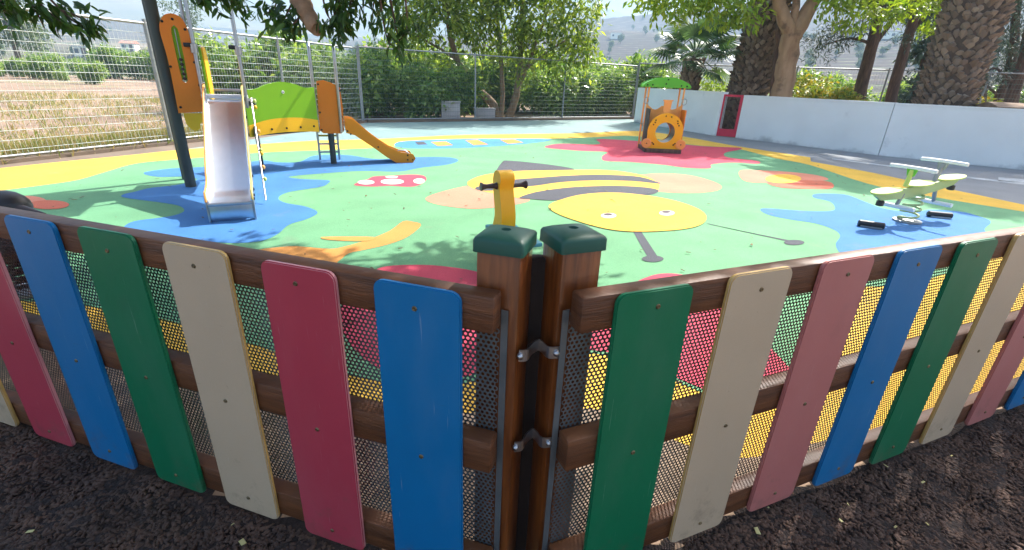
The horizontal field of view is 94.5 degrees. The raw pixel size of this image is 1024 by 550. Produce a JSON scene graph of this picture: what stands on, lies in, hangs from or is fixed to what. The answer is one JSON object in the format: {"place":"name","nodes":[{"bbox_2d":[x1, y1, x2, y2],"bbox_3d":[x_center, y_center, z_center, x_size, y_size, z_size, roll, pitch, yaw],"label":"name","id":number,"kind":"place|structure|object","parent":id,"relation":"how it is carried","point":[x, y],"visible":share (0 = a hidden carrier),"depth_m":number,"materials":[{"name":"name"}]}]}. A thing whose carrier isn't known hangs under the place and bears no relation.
{"place":"outdoors","nodes":[
{"label":"outdoors","id":0,"kind":"place"},
{"bbox_2d":[118,41,139,51],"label":"house","id":1,"kind":"structure","parent":0,"point":[126,44],"depth_m":156.03,"materials":[{"name":"white concrete"}]},
{"bbox_2d":[141,0,266,222],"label":"slide tower","id":2,"kind":"structure","parent":0,"point":[228,192],"depth_m":4.79,"materials":[{"name":"metal"}]},
{"bbox_2d":[245,82,318,136],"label":"bridge panel","id":3,"kind":"structure","parent":2,"relation":"attached to","point":[281,106],"depth_m":6.13,"materials":[{"name":"green plastic"}]},
{"bbox_2d":[307,42,415,163],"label":"slide tower","id":4,"kind":"structure","parent":0,"point":[330,110],"depth_m":6.77,"materials":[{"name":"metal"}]},
{"bbox_2d":[19,0,722,38],"bbox_3d":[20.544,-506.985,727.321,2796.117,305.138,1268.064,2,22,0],"label":"mountain","id":5,"kind":"structure","parent":0,"point":[127,9],"depth_m":656.33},
{"bbox_2d":[28,0,746,39],"label":"sky","id":6,"kind":"structure","parent":0,"point":[252,32],"materials":[{"name":"white"}]},
{"bbox_2d":[0,74,1002,549],"bbox_3d":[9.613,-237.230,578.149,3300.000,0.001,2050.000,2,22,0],"label":"ground","id":7,"kind":"structure","parent":0,"point":[118,86],"depth_m":15.98,"materials":[{"name":"soil"}]},
{"bbox_2d":[0,62,9,76],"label":"orchard bush","id":8,"kind":"object","parent":7,"relation":"on","point":[4,68],"visible":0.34,"depth_m":36.04,"materials":[{"name":"green plant"}]},
{"bbox_2d":[2,56,24,76],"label":"orchard bush","id":9,"kind":"object","parent":7,"relation":"on","point":[16,73],"visible":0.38,"depth_m":36.21,"materials":[{"name":"green plant"}]},
{"bbox_2d":[13,56,43,78],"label":"orchard bush","id":10,"kind":"object","parent":7,"relation":"on","point":[18,66],"visible":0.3,"depth_m":34.33,"materials":[{"name":"green plant"}]},
{"bbox_2d":[0,0,58,58],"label":"tall tree","id":11,"kind":"object","parent":7,"relation":"on","point":[31,35],"visible":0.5,"depth_m":49.10,"materials":[{"name":"green plant"}]},
{"bbox_2d":[21,50,69,79],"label":"orchard bush","id":12,"kind":"object","parent":7,"relation":"on","point":[46,66],"visible":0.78,"depth_m":33.45,"materials":[{"name":"green plant"}]},
{"bbox_2d":[53,68,70,80],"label":"orchard bush","id":13,"kind":"object","parent":7,"relation":"on","point":[58,72],"visible":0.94,"depth_m":32.28,"materials":[{"name":"green plant"}]},
{"bbox_2d":[64,55,85,74],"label":"orchard bush","id":14,"kind":"object","parent":7,"relation":"on","point":[70,66],"visible":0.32,"depth_m":47.99,"materials":[{"name":"green plant"}]},
{"bbox_2d":[71,59,109,83],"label":"orchard bush","id":15,"kind":"object","parent":7,"relation":"on","point":[94,69],"visible":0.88,"depth_m":29.23,"materials":[{"name":"green plant"}]},
{"bbox_2d":[82,42,132,78],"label":"orchard bush","id":16,"kind":"object","parent":7,"relation":"on","point":[110,60],"visible":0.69,"depth_m":40.96,"materials":[{"name":"green plant"}]},
{"bbox_2d":[117,49,149,79],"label":"orchard bush","id":17,"kind":"object","parent":7,"relation":"on","point":[128,55],"visible":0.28,"depth_m":42.28,"materials":[{"name":"green plant"}]},
{"bbox_2d":[132,47,158,79],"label":"orchard bush","id":18,"kind":"object","parent":7,"relation":"on","point":[147,68],"visible":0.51,"depth_m":41.31,"materials":[{"name":"green plant"}]},
{"bbox_2d":[0,120,363,164],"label":"kerb","id":19,"kind":"structure","parent":7,"relation":"on","point":[62,155],"depth_m":6.96,"materials":[{"name":"grey concrete"}]},
{"bbox_2d":[0,7,362,158],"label":"fence","id":20,"kind":"object","parent":19,"relation":"on","point":[155,72],"visible":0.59,"depth_m":7.47,"materials":[{"name":"metal"}]},
{"bbox_2d":[0,89,390,164],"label":"dry grass","id":21,"kind":"structure","parent":7,"relation":"on","point":[59,140],"depth_m":9.20,"materials":[{"name":"beige plant"}]},
{"bbox_2d":[0,0,422,69],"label":"shade tree","id":22,"kind":"object","parent":7,"relation":"on","point":[339,20],"visible":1,"depth_m":2.64,"materials":[{"name":"green plant"}]},
{"bbox_2d":[186,25,274,94],"bbox_3d":[-8.368,-5.900,14.357,2.952,2.971,2.450,-6,24,-20],"label":"orchard bush","id":23,"kind":"object","parent":7,"relation":"on","point":[232,59],"visible":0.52,"depth_m":13.77,"materials":[{"name":"green plant"}]},
{"bbox_2d":[0,206,545,549],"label":"picket fence","id":24,"kind":"object","parent":7,"relation":"on","point":[423,432],"visible":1,"depth_m":1.17,"materials":[{"name":"multicoloured wood"}]},
{"bbox_2d":[239,18,348,86],"bbox_3d":[-6.814,-6.545,15.218,3.644,2.963,2.836,-15,28,-35],"label":"orchard bush","id":25,"kind":"object","parent":7,"relation":"on","point":[274,50],"visible":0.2,"depth_m":14.39,"materials":[{"name":"green plant"}]},
{"bbox_2d":[269,43,362,113],"bbox_3d":[-5.668,-5.460,13.947,2.098,2.489,2.528,18,27,33],"label":"orchard bush","id":26,"kind":"object","parent":7,"relation":"on","point":[297,66],"visible":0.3,"depth_m":13.27,"materials":[{"name":"green plant"}]},
{"bbox_2d":[334,41,402,117],"bbox_3d":[-4.561,-5.946,14.636,2.304,2.374,2.960,0,23,-5],"label":"orchard bush","id":27,"kind":"object","parent":7,"relation":"on","point":[376,100],"visible":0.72,"depth_m":14.10,"materials":[{"name":"green plant"}]},
{"bbox_2d":[356,34,446,112],"bbox_3d":[-4.082,-7.004,17.038,2.884,3.481,3.476,10,24,18],"label":"orchard bush","id":28,"kind":"object","parent":7,"relation":"on","point":[395,63],"visible":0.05,"depth_m":16.41,"materials":[{"name":"green plant"}]},
{"bbox_2d":[383,54,461,117],"bbox_3d":[-2.938,-5.859,15.106,2.647,2.220,2.376,8,23,14],"label":"orchard bush","id":29,"kind":"object","parent":7,"relation":"on","point":[415,88],"visible":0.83,"depth_m":14.60,"materials":[{"name":"green plant"}]},
{"bbox_2d":[420,43,472,112],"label":"orchard bush","id":30,"kind":"object","parent":7,"relation":"on","point":[445,55],"visible":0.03,"depth_m":17.81,"materials":[{"name":"green plant"}]},
{"bbox_2d":[441,100,460,117],"bbox_3d":[-1.961,-5.239,15.073,0.627,0.582,0.450,-2,23,-11],"label":"utility cabinet","id":31,"kind":"object","parent":7,"relation":"on","point":[453,113],"visible":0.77,"depth_m":14.88,"materials":[{"name":"metal"}]},
{"bbox_2d":[434,58,489,117],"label":"orchard bush","id":32,"kind":"object","parent":7,"relation":"on","point":[463,91],"visible":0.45,"depth_m":15.11,"materials":[{"name":"green plant"}]},
{"bbox_2d":[476,107,495,118],"bbox_3d":[-0.929,-5.475,16.041,0.705,0.356,0.450,-2,23,-11],"label":"utility cabinet","id":33,"kind":"object","parent":7,"relation":"on","point":[487,111],"visible":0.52,"depth_m":15.83,"materials":[{"name":"metal"}]},
{"bbox_2d":[460,47,524,113],"bbox_3d":[-1.128,-7.557,18.610,3.034,3.056,3.379,18,27,33],"label":"orchard bush","id":34,"kind":"object","parent":7,"relation":"on","point":[490,73],"visible":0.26,"depth_m":18.08,"materials":[{"name":"green plant"}]},
{"bbox_2d":[376,0,613,116],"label":"leafy tree","id":35,"kind":"object","parent":7,"relation":"on","point":[457,11],"visible":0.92,"depth_m":15.38,"materials":[{"name":"green plant"}]},
{"bbox_2d":[367,117,632,122],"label":"kerb","id":36,"kind":"structure","parent":7,"relation":"on","point":[455,120],"depth_m":15.21,"materials":[{"name":"grey concrete"}]},
{"bbox_2d":[357,44,638,122],"bbox_3d":[0.336,-6.058,15.487,10.604,2.010,0.053,-12,27,-31],"label":"fence","id":37,"kind":"object","parent":36,"relation":"on","point":[475,79],"visible":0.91,"depth_m":14.80,"materials":[{"name":"grey metal"}]},
{"bbox_2d":[52,143,961,381],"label":"fallen leaves","id":38,"kind":"object","parent":7,"relation":"on","point":[465,205],"visible":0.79,"depth_m":5.19,"materials":[{"name":"brown plant"}]},
{"bbox_2d":[0,404,1023,549],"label":"mulch bed","id":39,"kind":"object","parent":7,"relation":"on","point":[207,496],"visible":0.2,"depth_m":1.47,"materials":[{"name":"brown wood"}]},
{"bbox_2d":[25,455,952,545],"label":"leaf bits","id":40,"kind":"object","parent":39,"relation":"on","point":[242,541],"visible":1,"depth_m":1.43,"materials":[{"name":"brown plant"}]},
{"bbox_2d":[492,46,544,112],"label":"orchard bush","id":41,"kind":"object","parent":7,"relation":"on","point":[506,104],"visible":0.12,"depth_m":18.98,"materials":[{"name":"green plant"}]},
{"bbox_2d":[512,63,588,116],"bbox_3d":[1.387,-6.813,17.913,2.715,2.485,2.253,-16,29,-37],"label":"orchard bush","id":42,"kind":"object","parent":7,"relation":"on","point":[527,99],"visible":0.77,"depth_m":17.46,"materials":[{"name":"green plant"}]},
{"bbox_2d":[530,47,575,110],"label":"orchard bush","id":43,"kind":"object","parent":7,"relation":"on","point":[546,66],"visible":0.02,"depth_m":20.26,"materials":[{"name":"green plant"}]},
{"bbox_2d":[543,56,603,116],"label":"orchard bush","id":44,"kind":"object","parent":7,"relation":"on","point":[586,91],"visible":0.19,"depth_m":18.20,"materials":[{"name":"green plant"}]},
{"bbox_2d":[578,54,618,112],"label":"orchard bush","id":45,"kind":"object","parent":7,"relation":"on","point":[600,67],"visible":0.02,"depth_m":20.92,"materials":[{"name":"green plant"}]},
{"bbox_2d":[577,66,637,115],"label":"orchard bush","id":46,"kind":"object","parent":7,"relation":"on","point":[620,90],"visible":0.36,"depth_m":18.87,"materials":[{"name":"green plant"}]},
{"bbox_2d":[596,58,628,72],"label":"orchard bush","id":47,"kind":"object","parent":7,"relation":"on","point":[617,63],"visible":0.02,"depth_m":21.55,"materials":[{"name":"green plant"}]},
{"bbox_2d":[596,61,644,115],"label":"orchard bush","id":48,"kind":"object","parent":7,"relation":"on","point":[629,72],"visible":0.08,"depth_m":19.41,"materials":[{"name":"green plant"}]},
{"bbox_2d":[616,49,672,115],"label":"orchard bush","id":49,"kind":"object","parent":7,"relation":"on","point":[633,58],"visible":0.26,"depth_m":19.60,"materials":[{"name":"green plant"}]},
{"bbox_2d":[663,70,679,88],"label":"orchard bush","id":50,"kind":"object","parent":7,"relation":"on","point":[672,76],"visible":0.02,"depth_m":20.47,"materials":[{"name":"green plant"}]},
{"bbox_2d":[638,10,746,90],"bbox_3d":[5.857,-6.752,15.691,3.471,3.754,3.443,2,22,0],"label":"fan palm","id":51,"kind":"object","parent":7,"relation":"on","point":[693,69],"visible":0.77,"depth_m":15.05,"materials":[{"name":"green plant"}]},
{"bbox_2d":[699,67,727,91],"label":"flowering shrub","id":52,"kind":"object","parent":7,"relation":"on","point":[718,87],"visible":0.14,"depth_m":16.89,"materials":[{"name":"green plant"}]},
{"bbox_2d":[623,0,884,96],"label":"forked tree","id":53,"kind":"object","parent":7,"relation":"on","point":[793,25],"visible":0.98,"depth_m":11.83,"materials":[{"name":"green plant"}]},
{"bbox_2d":[722,0,791,128],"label":"date palm","id":54,"kind":"object","parent":7,"relation":"on","point":[750,74],"visible":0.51,"depth_m":14.36,"materials":[{"name":"brown plant"}]},
{"bbox_2d":[769,21,779,95],"bbox_3d":[7.586,-6.017,13.619,0.746,3.923,0.240,2,22,0],"label":"trunk","id":55,"kind":"object","parent":7,"relation":"on","point":[776,44],"visible":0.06,"depth_m":13.46,"materials":[{"name":"brown plant"}]},
{"bbox_2d":[526,223,1023,549],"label":"picket fence","id":56,"kind":"object","parent":7,"relation":"on","point":[644,417],"visible":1,"depth_m":1.24,"materials":[{"name":"multicoloured wood"}]},
{"bbox_2d":[512,428,551,451],"bbox_3d":[0.046,0.384,1.102,0.100,0.028,0.048,-3,23,-12],"label":"steel bracket","id":57,"kind":"object","parent":56,"relation":"attached to","point":[534,434],"visible":1,"depth_m":1.09,"materials":[{"name":"grey metal"}]},
{"bbox_2d":[517,339,559,361],"bbox_3d":[0.056,0.161,1.010,0.100,0.028,0.048,-3,23,-12],"label":"steel bracket","id":58,"kind":"object","parent":56,"relation":"attached to","point":[543,348],"visible":1,"depth_m":1.00,"materials":[{"name":"grey metal"}]},
{"bbox_2d":[792,78,837,98],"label":"flowering shrub","id":59,"kind":"object","parent":7,"relation":"on","point":[815,92],"visible":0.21,"depth_m":14.35,"materials":[{"name":"green plant"}]},
{"bbox_2d":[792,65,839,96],"bbox_3d":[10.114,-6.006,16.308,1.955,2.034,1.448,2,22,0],"label":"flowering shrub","id":60,"kind":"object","parent":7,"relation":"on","point":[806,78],"visible":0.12,"depth_m":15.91,"materials":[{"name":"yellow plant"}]},
{"bbox_2d":[633,61,1023,117],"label":"fence","id":61,"kind":"object","parent":7,"relation":"on","point":[890,69],"visible":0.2,"depth_m":15.68,"materials":[{"name":"grey metal"}]},
{"bbox_2d":[634,88,1023,169],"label":"garden wall","id":62,"kind":"structure","parent":7,"relation":"on","point":[987,136],"depth_m":10.61,"materials":[{"name":"white concrete"}]},
{"bbox_2d":[716,94,743,136],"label":"garden gate","id":63,"kind":"structure","parent":62,"relation":"attached to","point":[727,132],"depth_m":13.12,"materials":[{"name":"red metal"}]},
{"bbox_2d":[819,85,868,100],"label":"flowering shrub","id":64,"kind":"object","parent":7,"relation":"on","point":[843,93],"visible":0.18,"depth_m":13.38,"materials":[{"name":"green plant"}]},
{"bbox_2d":[820,70,877,100],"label":"orchard bush","id":65,"kind":"object","parent":7,"relation":"on","point":[844,84],"visible":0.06,"depth_m":19.20,"materials":[{"name":"green plant"}]},
{"bbox_2d":[799,0,937,99],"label":"slim tree","id":66,"kind":"object","parent":7,"relation":"on","point":[872,41],"visible":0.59,"depth_m":13.78,"materials":[{"name":"green plant"}]},
{"bbox_2d":[871,76,915,102],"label":"orchard bush","id":67,"kind":"object","parent":7,"relation":"on","point":[903,87],"visible":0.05,"depth_m":18.74,"materials":[{"name":"green plant"}]},
{"bbox_2d":[856,0,942,102],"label":"slim tree","id":68,"kind":"object","parent":7,"relation":"on","point":[895,80],"visible":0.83,"depth_m":13.73,"materials":[{"name":"green plant"}]},
{"bbox_2d":[887,6,941,103],"bbox_3d":[14.407,-7.628,16.687,2.976,4.922,2.613,6,23,10],"label":"dark tree","id":69,"kind":"object","parent":7,"relation":"on","point":[917,53],"visible":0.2,"depth_m":16.72,"materials":[{"name":"green plant"}]},
{"bbox_2d":[910,0,1016,106],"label":"date palm","id":70,"kind":"object","parent":7,"relation":"on","point":[963,46],"visible":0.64,"depth_m":10.99,"materials":[{"name":"brown plant"}]},
{"bbox_2d":[976,92,1002,104],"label":"flowering shrub","id":71,"kind":"object","parent":7,"relation":"on","point":[989,98],"visible":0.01,"depth_m":12.95,"materials":[{"name":"green plant"}]},
{"bbox_2d":[974,102,1023,108],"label":"bank","id":72,"kind":"structure","parent":7,"relation":"on","point":[1004,105],"depth_m":9.84,"materials":[{"name":"soil"}]},
{"bbox_2d":[976,0,1023,102],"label":"conifer","id":73,"kind":"object","parent":7,"relation":"on","point":[1012,41],"visible":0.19,"depth_m":15.60,"materials":[{"name":"green plant"}]},
{"bbox_2d":[977,4,1023,101],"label":"conifer","id":74,"kind":"object","parent":7,"relation":"on","point":[985,98],"visible":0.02,"depth_m":17.26,"materials":[{"name":"green plant"}]},
{"bbox_2d":[985,0,1023,102],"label":"conifer","id":75,"kind":"object","parent":7,"relation":"on","point":[1019,67],"visible":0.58,"depth_m":14.59,"materials":[{"name":"green plant"}]},
{"bbox_2d":[987,84,1023,102],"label":"orchard bush","id":76,"kind":"object","parent":7,"relation":"on","point":[992,95],"visible":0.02,"depth_m":19.29,"materials":[{"name":"green plant"}]},
{"bbox_2d":[0,0,1023,100],"bbox_3d":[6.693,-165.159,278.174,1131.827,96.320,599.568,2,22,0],"label":"hillside","id":77,"kind":"structure","parent":0,"point":[634,40],"depth_m":274.28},
{"bbox_2d":[0,43,8,57],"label":"hillside tree","id":78,"kind":"object","parent":77,"relation":"on","point":[2,51],"visible":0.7,"depth_m":98.99,"materials":[{"name":"green plant"}]},
{"bbox_2d":[70,45,87,56],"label":"house","id":79,"kind":"structure","parent":77,"relation":"on","point":[76,49],"depth_m":121.02,"materials":[{"name":"white concrete"}]},
{"bbox_2d":[80,48,86,56],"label":"door","id":80,"kind":"structure","parent":79,"relation":"in","point":[83,49],"depth_m":121.27,"materials":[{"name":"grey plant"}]},
{"bbox_2d":[157,0,205,41],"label":"tall tree","id":81,"kind":"object","parent":77,"relation":"on","point":[193,20],"visible":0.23,"depth_m":70.42,"materials":[{"name":"green plant"}]},
{"bbox_2d":[215,35,230,41],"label":"house","id":82,"kind":"structure","parent":77,"relation":"on","point":[222,37],"depth_m":341.33,"materials":[{"name":"white concrete"}]},
{"bbox_2d":[228,39,257,51],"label":"house","id":83,"kind":"structure","parent":77,"relation":"on","point":[233,42],"depth_m":186.56,"materials":[{"name":"white concrete"}]},
{"bbox_2d":[610,32,621,38],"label":"house","id":84,"kind":"structure","parent":77,"relation":"on","point":[614,35],"depth_m":304.13,"materials":[{"name":"white"}]},
{"bbox_2d":[617,34,624,43],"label":"hillside tree","id":85,"kind":"object","parent":77,"relation":"on","point":[621,37],"visible":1,"depth_m":285.88,"materials":[{"name":"green plant"}]},
{"bbox_2d":[654,34,660,41],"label":"hillside tree","id":86,"kind":"object","parent":77,"relation":"on","point":[657,37],"visible":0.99,"depth_m":285.87,"materials":[{"name":"green plant"}]},
{"bbox_2d":[803,58,815,66],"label":"hillside tree","id":87,"kind":"object","parent":77,"relation":"on","point":[808,61],"visible":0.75,"depth_m":163.90,"materials":[{"name":"green plant"}]},
{"bbox_2d":[805,47,815,58],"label":"hillside tree","id":88,"kind":"object","parent":77,"relation":"on","point":[808,53],"visible":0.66,"depth_m":190.20,"materials":[{"name":"green plant"}]},
{"bbox_2d":[854,56,862,67],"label":"hillside tree","id":89,"kind":"object","parent":77,"relation":"on","point":[859,63],"visible":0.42,"depth_m":150.70,"materials":[{"name":"green plant"}]},
{"bbox_2d":[854,41,864,52],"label":"hillside tree","id":90,"kind":"object","parent":77,"relation":"on","point":[857,48],"visible":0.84,"depth_m":189.90,"materials":[{"name":"green plant"}]},
{"bbox_2d":[855,49,863,58],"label":"hillside tree","id":91,"kind":"object","parent":77,"relation":"on","point":[859,54],"visible":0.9,"depth_m":169.56,"materials":[{"name":"green plant"}]},
{"bbox_2d":[879,45,889,54],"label":"hillside tree","id":92,"kind":"object","parent":77,"relation":"on","point":[883,49],"visible":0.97,"depth_m":177.09,"materials":[{"name":"green plant"}]},
{"bbox_2d":[865,31,920,39],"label":"house","id":93,"kind":"structure","parent":77,"relation":"on","point":[887,36],"depth_m":219.43,"materials":[{"name":"white"}]},
{"bbox_2d":[892,35,899,45],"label":"hillside tree","id":94,"kind":"object","parent":77,"relation":"on","point":[896,38],"visible":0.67,"depth_m":200.03,"materials":[{"name":"green plant"}]},
{"bbox_2d":[254,119,1023,203],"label":"pavement","id":95,"kind":"structure","parent":0,"point":[1011,192],"depth_m":9.14,"materials":[{"name":"concrete"}]},
{"bbox_2d":[0,123,362,167],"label":"soil strip","id":96,"kind":"object","parent":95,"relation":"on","point":[146,150],"visible":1,"depth_m":7.11,"materials":[{"name":"beige soil"}]},
{"bbox_2d":[190,119,684,148],"bbox_3d":[-0.094,-3.859,12.611,14.475,0.001,5.076,-12,27,-31],"label":"court paint","id":97,"kind":"object","parent":95,"relation":"on","point":[399,130],"visible":0.77,"depth_m":12.78,"materials":[{"name":"white paint"}]},
{"bbox_2d":[0,131,1023,540],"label":"rubber floor","id":98,"kind":"structure","parent":95,"relation":"on","point":[434,227],"depth_m":4.95,"materials":[{"name":"rubber"}]},
{"bbox_2d":[0,190,45,298],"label":"spring rocker","id":99,"kind":"object","parent":98,"relation":"on","point":[12,199],"visible":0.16,"depth_m":2.58,"materials":[{"name":"brown plastic"}]},
{"bbox_2d":[479,170,541,246],"bbox_3d":[-0.012,-0.362,3.268,0.346,0.669,0.590,-7,24,-22],"label":"spring rocker","id":100,"kind":"object","parent":98,"relation":"on","point":[503,185],"visible":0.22,"depth_m":3.27,"materials":[{"name":"yellow plastic"}]},
{"bbox_2d":[637,77,691,153],"bbox_3d":[3.057,-3.230,9.563,0.940,1.408,0.815,3,22,3],"label":"play train","id":101,"kind":"object","parent":98,"relation":"on","point":[672,142],"visible":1,"depth_m":9.40,"materials":[{"name":"orange plastic"}]},
{"bbox_2d":[857,220,885,229],"bbox_3d":[3.624,-0.509,4.774,0.226,0.068,0.110,14,25,25],"label":"rubber stop","id":102,"kind":"object","parent":98,"relation":"on","point":[871,224],"visible":1,"depth_m":4.75,"materials":[{"name":"black rubber"}]},
{"bbox_2d":[870,157,969,224],"bbox_3d":[4.240,-0.871,4.947,1.525,0.646,0.421,-8,24,-23],"label":"spring seesaw","id":103,"kind":"object","parent":98,"relation":"on","point":[914,188],"visible":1,"depth_m":4.92,"materials":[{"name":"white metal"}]},
{"bbox_2d":[926,211,952,218],"bbox_3d":[4.771,-0.671,5.280,0.231,0.068,0.110,9,23,16],"label":"rubber stop","id":104,"kind":"object","parent":98,"relation":"on","point":[942,215],"visible":1,"depth_m":5.25,"materials":[{"name":"black rubber"}]},
{"bbox_2d":[832,158,904,168],"bbox_3d":[6.981,-2.188,9.266,0.206,0.001,1.327,-16,29,-37],"label":"court line","id":105,"kind":"object","parent":95,"relation":"on","point":[863,162],"visible":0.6,"depth_m":9.32,"materials":[{"name":"paint"}]},
{"bbox_2d":[931,173,1023,184],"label":"court line","id":106,"kind":"object","parent":95,"relation":"on","point":[991,180],"visible":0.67,"depth_m":7.90,"materials":[{"name":"paint"}]},
{"bbox_2d":[998,177,1023,182],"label":"court line","id":107,"kind":"object","parent":95,"relation":"on","point":[1011,179],"visible":1,"depth_m":8.02,"materials":[{"name":"paint"}]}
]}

